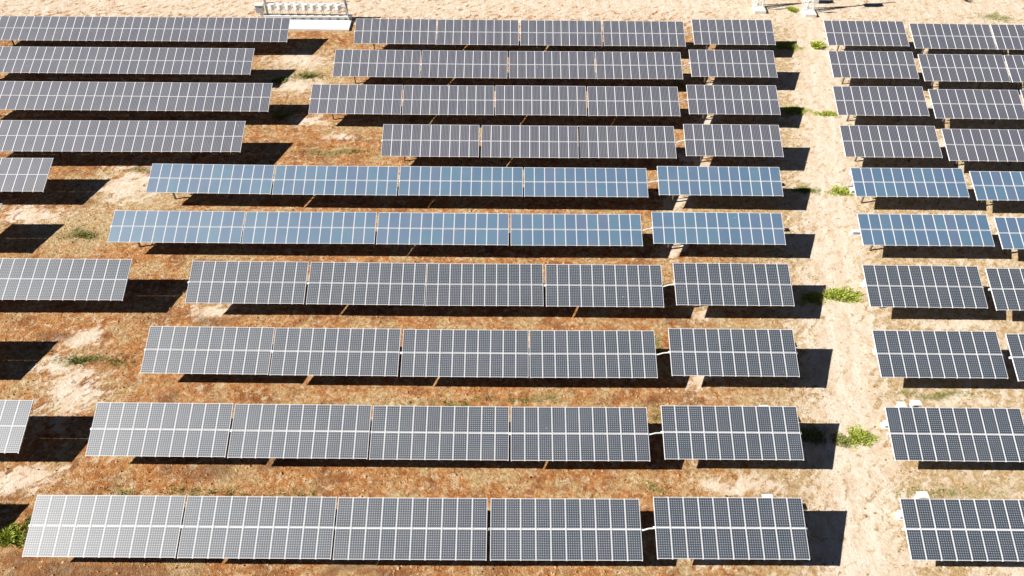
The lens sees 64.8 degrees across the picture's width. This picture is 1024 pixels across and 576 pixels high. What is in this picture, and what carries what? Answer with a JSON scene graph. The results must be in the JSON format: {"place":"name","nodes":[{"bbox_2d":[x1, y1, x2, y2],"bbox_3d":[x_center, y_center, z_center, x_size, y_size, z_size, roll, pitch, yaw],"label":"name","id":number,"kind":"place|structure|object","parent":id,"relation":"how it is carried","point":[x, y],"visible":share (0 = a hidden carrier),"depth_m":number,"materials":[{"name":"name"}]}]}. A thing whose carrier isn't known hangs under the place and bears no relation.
{"place":"outdoors","nodes":[
{"label":"outdoors","id":0,"kind":"place"},
{"bbox_2d":[0,0,1023,575],"bbox_3d":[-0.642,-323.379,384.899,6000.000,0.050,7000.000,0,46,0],"label":"ground","id":1,"kind":"structure","parent":0,"point":[856,542],"depth_m":70.42,"materials":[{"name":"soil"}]},
{"bbox_2d":[0,521,27,548],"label":"weed","id":2,"kind":"object","parent":1,"relation":"on","point":[12,536],"visible":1,"depth_m":55.41,"materials":[{"name":"green plant"}]},
{"bbox_2d":[0,400,33,453],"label":"solar array","id":3,"kind":"object","parent":1,"relation":"on","point":[14,416],"visible":1,"depth_m":58.62,"materials":[{"name":"glass"}]},
{"bbox_2d":[0,158,53,192],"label":"solar array","id":4,"kind":"object","parent":1,"relation":"on","point":[25,174],"visible":1,"depth_m":78.76,"materials":[{"name":"glass"}]},
{"bbox_2d":[22,512,31,533],"bbox_3d":[-33.184,16.291,56.081,1.945,0.375,2.176,0,46,0],"label":"weed","id":5,"kind":"object","parent":1,"relation":"on","point":[24,525],"visible":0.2,"depth_m":56.06,"materials":[{"name":"green plant"}]},
{"bbox_2d":[0,258,132,300],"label":"solar array","id":6,"kind":"object","parent":1,"relation":"on","point":[38,279],"visible":1,"depth_m":68.72,"materials":[{"name":"photovoltaic glass"},{"name":"aluminium"},{"name":"galvanised steel"}]},
{"bbox_2d":[62,353,99,364],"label":"weed","id":7,"kind":"object","parent":1,"relation":"on","point":[81,359],"visible":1,"depth_m":66.30,"materials":[{"name":"green plant"}]},
{"bbox_2d":[73,231,100,238],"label":"weed","id":8,"kind":"object","parent":1,"relation":"on","point":[84,235],"visible":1,"depth_m":76.80,"materials":[{"name":"green plant"}]},
{"bbox_2d":[22,495,185,557],"bbox_3d":[-26.956,16.370,54.099,10.241,3.205,3.813,1,46,0],"label":"solar array","id":9,"kind":"object","parent":1,"relation":"on","point":[98,526],"visible":1,"depth_m":53.40,"materials":[{"name":"photovoltaic glass"},{"name":"aluminium"}]},
{"bbox_2d":[0,120,245,155],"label":"solar array","id":10,"kind":"object","parent":1,"relation":"on","point":[119,136],"visible":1,"depth_m":83.10,"materials":[{"name":"photovoltaic glass"},{"name":"aluminium"},{"name":"galvanised steel"}]},
{"bbox_2d":[0,46,254,79],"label":"solar array","id":11,"kind":"object","parent":1,"relation":"on","point":[119,60],"visible":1,"depth_m":93.43,"materials":[{"name":"photovoltaic glass"},{"name":"aluminium"},{"name":"galvanised steel"}]},
{"bbox_2d":[0,81,272,116],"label":"solar array","id":12,"kind":"object","parent":1,"relation":"on","point":[109,96],"visible":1,"depth_m":88.15,"materials":[{"name":"photovoltaic glass"},{"name":"aluminium"},{"name":"galvanised steel"}]},
{"bbox_2d":[0,16,289,47],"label":"solar array","id":13,"kind":"object","parent":1,"relation":"on","point":[130,29],"visible":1,"depth_m":98.44,"materials":[{"name":"photovoltaic glass"},{"name":"aluminium"},{"name":"galvanised steel"}]},
{"bbox_2d":[85,402,233,457],"bbox_3d":[-25.589,10.910,59.366,10.241,3.244,3.813,0,46,0],"label":"solar array","id":14,"kind":"object","parent":1,"relation":"on","point":[164,429],"visible":1,"depth_m":58.66,"materials":[{"name":"photovoltaic glass"},{"name":"aluminium"}]},
{"bbox_2d":[107,210,245,247],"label":"solar array","id":15,"kind":"object","parent":1,"relation":"on","point":[183,227],"visible":1,"depth_m":73.88,"materials":[{"name":"photovoltaic glass"},{"name":"aluminium"}]},
{"bbox_2d":[140,326,274,374],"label":"solar array","id":16,"kind":"object","parent":1,"relation":"on","point":[203,350],"visible":1,"depth_m":64.00,"materials":[{"name":"photovoltaic glass"},{"name":"aluminium"}]},
{"bbox_2d":[146,164,274,199],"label":"solar array","id":17,"kind":"object","parent":1,"relation":"on","point":[210,178],"visible":1,"depth_m":78.71,"materials":[{"name":"photovoltaic glass"},{"name":"aluminium"}]},
{"bbox_2d":[185,261,308,303],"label":"solar array","id":18,"kind":"object","parent":1,"relation":"on","point":[253,282],"visible":1,"depth_m":68.91,"materials":[{"name":"photovoltaic glass"},{"name":"aluminium"}]},
{"bbox_2d":[177,496,336,559],"bbox_3d":[-16.788,16.477,54.041,10.240,3.352,3.813,1,46,0],"label":"solar array","id":19,"kind":"object","parent":1,"relation":"on","point":[254,527],"visible":1,"depth_m":53.28,"materials":[{"name":"photovoltaic glass"},{"name":"aluminium"}]},
{"bbox_2d":[271,76,287,84],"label":"weed","id":20,"kind":"object","parent":1,"relation":"on","point":[280,79],"visible":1,"depth_m":95.91,"materials":[{"name":"green plant"}]},
{"bbox_2d":[270,110,292,120],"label":"weed","id":21,"kind":"object","parent":1,"relation":"on","point":[281,115],"visible":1,"depth_m":90.87,"materials":[{"name":"green plant"}]},
{"bbox_2d":[227,404,371,458],"bbox_3d":[-15.358,11.060,59.267,10.241,3.392,3.813,0,46,0],"label":"solar array","id":22,"kind":"object","parent":1,"relation":"on","point":[283,431],"visible":1,"depth_m":58.51,"materials":[{"name":"glass"}]},
{"bbox_2d":[254,0,352,30],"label":"equipment rack","id":23,"kind":"object","parent":1,"relation":"on","point":[299,23],"visible":0.95,"depth_m":104.92,"materials":[{"name":"white metal"}]},
{"bbox_2d":[242,212,376,248],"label":"solar array","id":24,"kind":"object","parent":1,"relation":"on","point":[314,228],"visible":1,"depth_m":73.96,"materials":[{"name":"glass"}]},
{"bbox_2d":[269,328,400,376],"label":"solar array","id":25,"kind":"object","parent":1,"relation":"on","point":[337,351],"visible":1,"depth_m":63.78,"materials":[{"name":"glass"}]},
{"bbox_2d":[272,165,398,201],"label":"solar array","id":26,"kind":"object","parent":1,"relation":"on","point":[333,180],"visible":1,"depth_m":78.67,"materials":[{"name":"glass"}]},
{"bbox_2d":[309,84,402,119],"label":"solar array","id":27,"kind":"object","parent":1,"relation":"on","point":[332,99],"visible":1,"depth_m":88.54,"materials":[{"name":"glass"}]},
{"bbox_2d":[306,262,426,305],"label":"solar array","id":28,"kind":"object","parent":1,"relation":"on","point":[353,283],"visible":1,"depth_m":68.96,"materials":[{"name":"glass"}]},
{"bbox_2d":[332,49,420,83],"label":"solar array","id":29,"kind":"object","parent":1,"relation":"on","point":[376,63],"visible":1,"depth_m":93.77,"materials":[{"name":"glass"}]},
{"bbox_2d":[354,19,436,49],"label":"solar array","id":30,"kind":"object","parent":1,"relation":"on","point":[395,31],"visible":1,"depth_m":99.18,"materials":[{"name":"glass"}]},
{"bbox_2d":[333,497,488,560],"bbox_3d":[-6.666,16.580,54.074,10.240,3.376,3.813,0,46,0],"label":"solar array","id":31,"kind":"object","parent":1,"relation":"on","point":[413,528],"visible":1,"depth_m":53.30,"materials":[{"name":"glass"}]},
{"bbox_2d":[381,124,479,161],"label":"solar array","id":32,"kind":"object","parent":1,"relation":"on","point":[412,140],"visible":1,"depth_m":83.39,"materials":[{"name":"glass"}]},
{"bbox_2d":[369,405,509,460],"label":"solar array","id":33,"kind":"object","parent":1,"relation":"on","point":[466,433],"visible":1,"depth_m":58.62,"materials":[{"name":"glass"}]},
{"bbox_2d":[376,212,509,250],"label":"solar array","id":34,"kind":"object","parent":1,"relation":"on","point":[475,229],"visible":1,"depth_m":73.96,"materials":[{"name":"glass"}]},
{"bbox_2d":[402,85,494,120],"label":"solar array","id":35,"kind":"object","parent":1,"relation":"on","point":[423,100],"visible":1,"depth_m":88.60,"materials":[{"name":"glass"}]},
{"bbox_2d":[398,166,523,202],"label":"solar array","id":36,"kind":"object","parent":1,"relation":"on","point":[461,181],"visible":1,"depth_m":78.78,"materials":[{"name":"glass"}]},
{"bbox_2d":[420,50,507,84],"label":"solar array","id":37,"kind":"object","parent":1,"relation":"on","point":[440,64],"visible":1,"depth_m":93.77,"materials":[{"name":"glass"}]},
{"bbox_2d":[400,329,529,377],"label":"solar array","id":38,"kind":"object","parent":1,"relation":"on","point":[459,353],"visible":1,"depth_m":63.78,"materials":[{"name":"glass"}]},
{"bbox_2d":[436,19,518,50],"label":"solar array","id":39,"kind":"object","parent":1,"relation":"on","point":[454,32],"visible":0.99,"depth_m":99.15,"materials":[{"name":"glass"}]},
{"bbox_2d":[425,263,543,306],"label":"solar array","id":40,"kind":"object","parent":1,"relation":"on","point":[450,284],"visible":1,"depth_m":69.07,"materials":[{"name":"glass"}]},
{"bbox_2d":[0,0,1023,575],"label":"soil clods","id":41,"kind":"object","parent":1,"relation":"on","point":[446,310],"visible":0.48,"depth_m":71.79,"materials":[{"name":"brown soil"}]},
{"bbox_2d":[480,125,578,162],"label":"solar array","id":42,"kind":"object","parent":1,"relation":"on","point":[510,141],"visible":1,"depth_m":83.49,"materials":[{"name":"glass"}]},
{"bbox_2d":[494,85,586,121],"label":"solar array","id":43,"kind":"object","parent":1,"relation":"on","point":[540,100],"visible":1,"depth_m":88.66,"materials":[{"name":"glass"}]},
{"bbox_2d":[508,51,595,84],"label":"solar array","id":44,"kind":"object","parent":1,"relation":"on","point":[575,65],"visible":1,"depth_m":94.01,"materials":[{"name":"glass"}]},
{"bbox_2d":[519,20,602,51],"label":"solar array","id":45,"kind":"object","parent":1,"relation":"on","point":[561,32],"visible":1,"depth_m":99.15,"materials":[{"name":"glass"}]},
{"bbox_2d":[489,498,642,560],"bbox_3d":[3.558,16.652,54.216,10.240,3.285,3.813,0,46,-1],"label":"solar array","id":46,"kind":"object","parent":1,"relation":"on","point":[535,529],"visible":1,"depth_m":53.48,"materials":[{"name":"glass"}]},
{"bbox_2d":[510,214,642,250],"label":"solar array","id":47,"kind":"object","parent":1,"relation":"on","point":[574,230],"visible":1,"depth_m":74.14,"materials":[{"name":"glass"}]},
{"bbox_2d":[509,407,649,461],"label":"solar array","id":48,"kind":"object","parent":1,"relation":"on","point":[608,434],"visible":1,"depth_m":58.59,"materials":[{"name":"glass"}]},
{"bbox_2d":[524,167,647,203],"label":"solar array","id":49,"kind":"object","parent":1,"relation":"on","point":[586,182],"visible":1,"depth_m":78.88,"materials":[{"name":"glass"}]},
{"bbox_2d":[528,330,657,377],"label":"solar array","id":50,"kind":"object","parent":1,"relation":"on","point":[587,354],"visible":1,"depth_m":63.86,"materials":[{"name":"glass"}]},
{"bbox_2d":[544,264,663,307],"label":"solar array","id":51,"kind":"object","parent":1,"relation":"on","point":[591,285],"visible":1,"depth_m":69.07,"materials":[{"name":"glass"}]},
{"bbox_2d":[578,126,676,162],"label":"solar array","id":52,"kind":"object","parent":1,"relation":"on","point":[637,142],"visible":1,"depth_m":83.67,"materials":[{"name":"glass"}]},
{"bbox_2d":[587,86,679,122],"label":"solar array","id":53,"kind":"object","parent":1,"relation":"on","point":[605,101],"visible":1,"depth_m":88.73,"materials":[{"name":"glass"}]},
{"bbox_2d":[595,52,682,85],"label":"solar array","id":54,"kind":"object","parent":1,"relation":"on","point":[640,65],"visible":1,"depth_m":94.08,"materials":[{"name":"glass"}]},
{"bbox_2d":[603,21,685,51],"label":"solar array","id":55,"kind":"object","parent":1,"relation":"on","point":[643,33],"visible":0.98,"depth_m":99.37,"materials":[{"name":"glass"}]},
{"bbox_2d":[643,212,785,250],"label":"solar array","id":56,"kind":"object","parent":1,"relation":"on","point":[697,228],"visible":1,"depth_m":74.21,"materials":[{"name":"glass"}]},
{"bbox_2d":[648,166,782,203],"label":"solar array","id":57,"kind":"object","parent":1,"relation":"on","point":[719,181],"visible":1,"depth_m":79.01,"materials":[{"name":"glass"}]},
{"bbox_2d":[642,497,809,559],"bbox_3d":[14.116,16.626,54.238,10.955,3.511,3.813,0,46,0],"label":"solar array","id":58,"kind":"object","parent":1,"relation":"on","point":[703,528],"visible":1,"depth_m":53.44,"materials":[{"name":"glass"}]},
{"bbox_2d":[650,405,803,460],"bbox_3d":[15.529,11.241,59.432,11.071,3.551,3.813,1,46,0],"label":"solar array","id":59,"kind":"object","parent":1,"relation":"on","point":[735,432],"visible":1,"depth_m":58.61,"materials":[{"name":"photovoltaic glass"},{"name":"aluminium"},{"name":"galvanised steel"}]},
{"bbox_2d":[657,328,799,376],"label":"solar array","id":60,"kind":"object","parent":1,"relation":"on","point":[733,352],"visible":1,"depth_m":63.82,"materials":[{"name":"photovoltaic glass"},{"name":"aluminium"},{"name":"galvanised steel"}]},
{"bbox_2d":[663,263,794,307],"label":"solar array","id":61,"kind":"object","parent":1,"relation":"on","point":[733,284],"visible":1,"depth_m":68.97,"materials":[{"name":"glass"}]},
{"bbox_2d":[676,124,783,162],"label":"solar array","id":62,"kind":"object","parent":1,"relation":"on","point":[725,140],"visible":1,"depth_m":83.67,"materials":[{"name":"glass"}]},
{"bbox_2d":[680,85,780,120],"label":"solar array","id":63,"kind":"object","parent":1,"relation":"on","point":[754,100],"visible":1,"depth_m":89.16,"materials":[{"name":"photovoltaic glass"},{"name":"aluminium"},{"name":"galvanised steel"}]},
{"bbox_2d":[683,50,777,83],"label":"solar array","id":64,"kind":"object","parent":1,"relation":"on","point":[732,63],"visible":1,"depth_m":94.52,"materials":[{"name":"glass"}]},
{"bbox_2d":[685,19,775,49],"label":"solar array","id":65,"kind":"object","parent":1,"relation":"on","point":[734,32],"visible":1,"depth_m":99.73,"materials":[{"name":"glass"}]},
{"bbox_2d":[752,0,765,13],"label":"lattice mast","id":66,"kind":"object","parent":1,"relation":"on","point":[758,9],"visible":1,"depth_m":108.91,"materials":[{"name":"metal"}]},
{"bbox_2d":[767,40,802,51],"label":"weed","id":67,"kind":"object","parent":1,"relation":"on","point":[786,45],"visible":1,"depth_m":102.52,"materials":[{"name":"green plant"}]},
{"bbox_2d":[781,105,817,115],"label":"weed","id":68,"kind":"object","parent":1,"relation":"on","point":[794,110],"visible":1,"depth_m":92.59,"materials":[{"name":"green plant"}]},
{"bbox_2d":[787,185,820,194],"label":"weed","id":69,"kind":"object","parent":1,"relation":"on","point":[801,188],"visible":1,"depth_m":82.60,"materials":[{"name":"green plant"}]},
{"bbox_2d":[801,0,818,16],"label":"lattice mast","id":70,"kind":"object","parent":1,"relation":"on","point":[808,12],"visible":1,"depth_m":108.33,"materials":[{"name":"metal"}]},
{"bbox_2d":[800,424,828,445],"bbox_3d":[22.961,11.075,62.001,2.654,0.283,2.318,17,48,15],"label":"weed","id":71,"kind":"object","parent":1,"relation":"on","point":[815,434],"visible":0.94,"depth_m":61.88,"materials":[{"name":"green plant"}]},
{"bbox_2d":[797,291,832,305],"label":"weed","id":72,"kind":"object","parent":1,"relation":"on","point":[812,297],"visible":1,"depth_m":71.92,"materials":[{"name":"green plant"}]},
{"bbox_2d":[810,39,826,49],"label":"weed","id":73,"kind":"object","parent":1,"relation":"on","point":[816,44],"visible":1,"depth_m":102.54,"materials":[{"name":"green plant"}]},
{"bbox_2d":[812,110,837,116],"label":"weed","id":74,"kind":"object","parent":1,"relation":"on","point":[829,113],"visible":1,"depth_m":92.19,"materials":[{"name":"green plant"}]},
{"bbox_2d":[808,286,864,303],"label":"weed","id":75,"kind":"object","parent":1,"relation":"on","point":[841,294],"visible":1,"depth_m":72.14,"materials":[{"name":"green plant"}]},
{"bbox_2d":[824,184,852,196],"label":"weed","id":76,"kind":"object","parent":1,"relation":"on","point":[841,190],"visible":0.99,"depth_m":82.43,"materials":[{"name":"green plant"}]},
{"bbox_2d":[829,431,858,448],"bbox_3d":[25.366,11.536,61.582,2.376,0.297,1.760,-16,48,-15],"label":"weed","id":77,"kind":"object","parent":1,"relation":"on","point":[840,438],"visible":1,"depth_m":61.55,"materials":[{"name":"green plant"}]},
{"bbox_2d":[849,229,860,235],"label":"junction cabinet","id":78,"kind":"object","parent":1,"relation":"on","point":[854,232],"visible":0.77,"depth_m":77.74,"materials":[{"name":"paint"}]},
{"bbox_2d":[846,423,879,449],"bbox_3d":[26.621,11.309,61.679,2.796,0.499,2.267,-27,52,-24],"label":"weed","id":79,"kind":"object","parent":1,"relation":"on","point":[859,434],"visible":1,"depth_m":61.74,"materials":[{"name":"green plant"}]},
{"bbox_2d":[823,20,908,50],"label":"solar array","id":80,"kind":"object","parent":1,"relation":"on","point":[865,33],"visible":0.99,"depth_m":99.98,"materials":[{"name":"glass"}]},
{"bbox_2d":[828,51,918,84],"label":"solar array","id":81,"kind":"object","parent":1,"relation":"on","point":[866,64],"visible":1,"depth_m":94.84,"materials":[{"name":"photovoltaic glass"},{"name":"aluminium"},{"name":"galvanised steel"}]},
{"bbox_2d":[832,86,929,121],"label":"solar array","id":82,"kind":"object","parent":1,"relation":"on","point":[879,101],"visible":1,"depth_m":89.36,"materials":[{"name":"photovoltaic glass"},{"name":"aluminium"},{"name":"galvanised steel"}]},
{"bbox_2d":[839,125,942,161],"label":"solar array","id":83,"kind":"object","parent":1,"relation":"on","point":[893,141],"visible":1,"depth_m":84.16,"materials":[{"name":"photovoltaic glass"},{"name":"aluminium"},{"name":"galvanised steel"}]},
{"bbox_2d":[895,510,902,520],"bbox_3d":[27.549,16.055,57.074,0.610,0.528,0.610,0,46,0],"label":"junction cabinet","id":84,"kind":"object","parent":1,"relation":"on","point":[898,515],"visible":0.54,"depth_m":57.01,"materials":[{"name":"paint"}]},
{"bbox_2d":[850,168,968,203],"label":"solar array","id":85,"kind":"object","parent":1,"relation":"on","point":[910,182],"visible":1,"depth_m":79.35,"materials":[{"name":"photovoltaic glass"},{"name":"aluminium"},{"name":"galvanised steel"}]},
{"bbox_2d":[908,400,921,406],"bbox_3d":[30.410,9.598,61.732,0.760,2.837,0.521,0,46,0],"label":"inverter","id":86,"kind":"object","parent":1,"relation":"on","point":[915,403],"visible":0.57,"depth_m":60.78,"materials":[{"name":"white paint"}]},
{"bbox_2d":[914,491,929,498],"bbox_3d":[28.260,15.130,56.448,0.760,2.707,0.521,0,46,0],"label":"inverter","id":87,"kind":"object","parent":1,"relation":"on","point":[921,495],"visible":0.56,"depth_m":55.56,"materials":[{"name":"white paint"}]},
{"bbox_2d":[862,265,987,308],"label":"solar array","id":88,"kind":"object","parent":1,"relation":"on","point":[917,286],"visible":1,"depth_m":69.21,"materials":[{"name":"photovoltaic glass"},{"name":"aluminium"},{"name":"galvanised steel"}]},
{"bbox_2d":[857,214,994,251],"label":"solar array","id":89,"kind":"object","parent":1,"relation":"on","point":[917,230],"visible":1,"depth_m":74.51,"materials":[{"name":"photovoltaic glass"},{"name":"aluminium"},{"name":"galvanised steel"}]},
{"bbox_2d":[872,330,1007,378],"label":"solar array","id":90,"kind":"object","parent":1,"relation":"on","point":[939,354],"visible":1,"depth_m":64.05,"materials":[{"name":"photovoltaic glass"},{"name":"aluminium"},{"name":"galvanised steel"}]},
{"bbox_2d":[909,23,996,54],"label":"solar array","id":91,"kind":"object","parent":1,"relation":"on","point":[953,36],"visible":0.99,"depth_m":99.80,"materials":[{"name":"glass"}]},
{"bbox_2d":[884,407,1023,461],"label":"solar array","id":92,"kind":"object","parent":1,"relation":"on","point":[953,434],"visible":1,"depth_m":58.84,"materials":[{"name":"photovoltaic glass"},{"name":"aluminium"},{"name":"galvanised steel"}]},
{"bbox_2d":[899,498,1023,561],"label":"solar array","id":93,"kind":"object","parent":1,"relation":"on","point":[965,529],"visible":1,"depth_m":53.63,"materials":[{"name":"photovoltaic glass"},{"name":"aluminium"},{"name":"steel"}]},
{"bbox_2d":[918,54,1010,87],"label":"solar array","id":94,"kind":"object","parent":1,"relation":"on","point":[961,67],"visible":1,"depth_m":94.48,"materials":[{"name":"photovoltaic glass"},{"name":"aluminium"},{"name":"galvanised steel"}]},
{"bbox_2d":[928,89,1023,123],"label":"solar array","id":95,"kind":"object","parent":1,"relation":"on","point":[973,104],"visible":1,"depth_m":89.23,"materials":[{"name":"photovoltaic glass"},{"name":"aluminium"},{"name":"steel"}]},
{"bbox_2d":[941,129,1023,166],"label":"solar array","id":96,"kind":"object","parent":1,"relation":"on","point":[988,145],"visible":1,"depth_m":83.85,"materials":[{"name":"photovoltaic glass"},{"name":"aluminium"},{"name":"steel"}]},
{"bbox_2d":[969,171,1023,206],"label":"solar array","id":97,"kind":"object","parent":1,"relation":"on","point":[994,185],"visible":1,"depth_m":79.20,"materials":[{"name":"glass"}]},
{"bbox_2d":[985,268,1023,310],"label":"solar array","id":98,"kind":"object","parent":1,"relation":"on","point":[1006,288],"visible":1,"depth_m":69.39,"materials":[{"name":"glass"}]},
{"bbox_2d":[990,24,1023,55],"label":"solar array","id":99,"kind":"object","parent":1,"relation":"on","point":[1008,36],"visible":1,"depth_m":99.74,"materials":[{"name":"glass"}]},
{"bbox_2d":[994,217,1023,253],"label":"solar array","id":100,"kind":"object","parent":1,"relation":"on","point":[1010,231],"visible":1,"depth_m":74.42,"materials":[{"name":"glass"}]},
{"bbox_2d":[1004,55,1023,88],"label":"solar array","id":101,"kind":"object","parent":1,"relation":"on","point":[1015,66],"visible":1,"depth_m":94.57,"materials":[{"name":"glass"}]},
{"bbox_2d":[1005,334,1023,381],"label":"solar array","id":102,"kind":"object","parent":1,"relation":"on","point":[1015,342],"visible":1,"depth_m":64.24,"materials":[{"name":"glass"}]},
{"bbox_2d":[25,10,1011,498],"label":"green grass","id":103,"kind":"structure","parent":0,"point":[477,396],"depth_m":64.88,"materials":[{"name":"green plant"}]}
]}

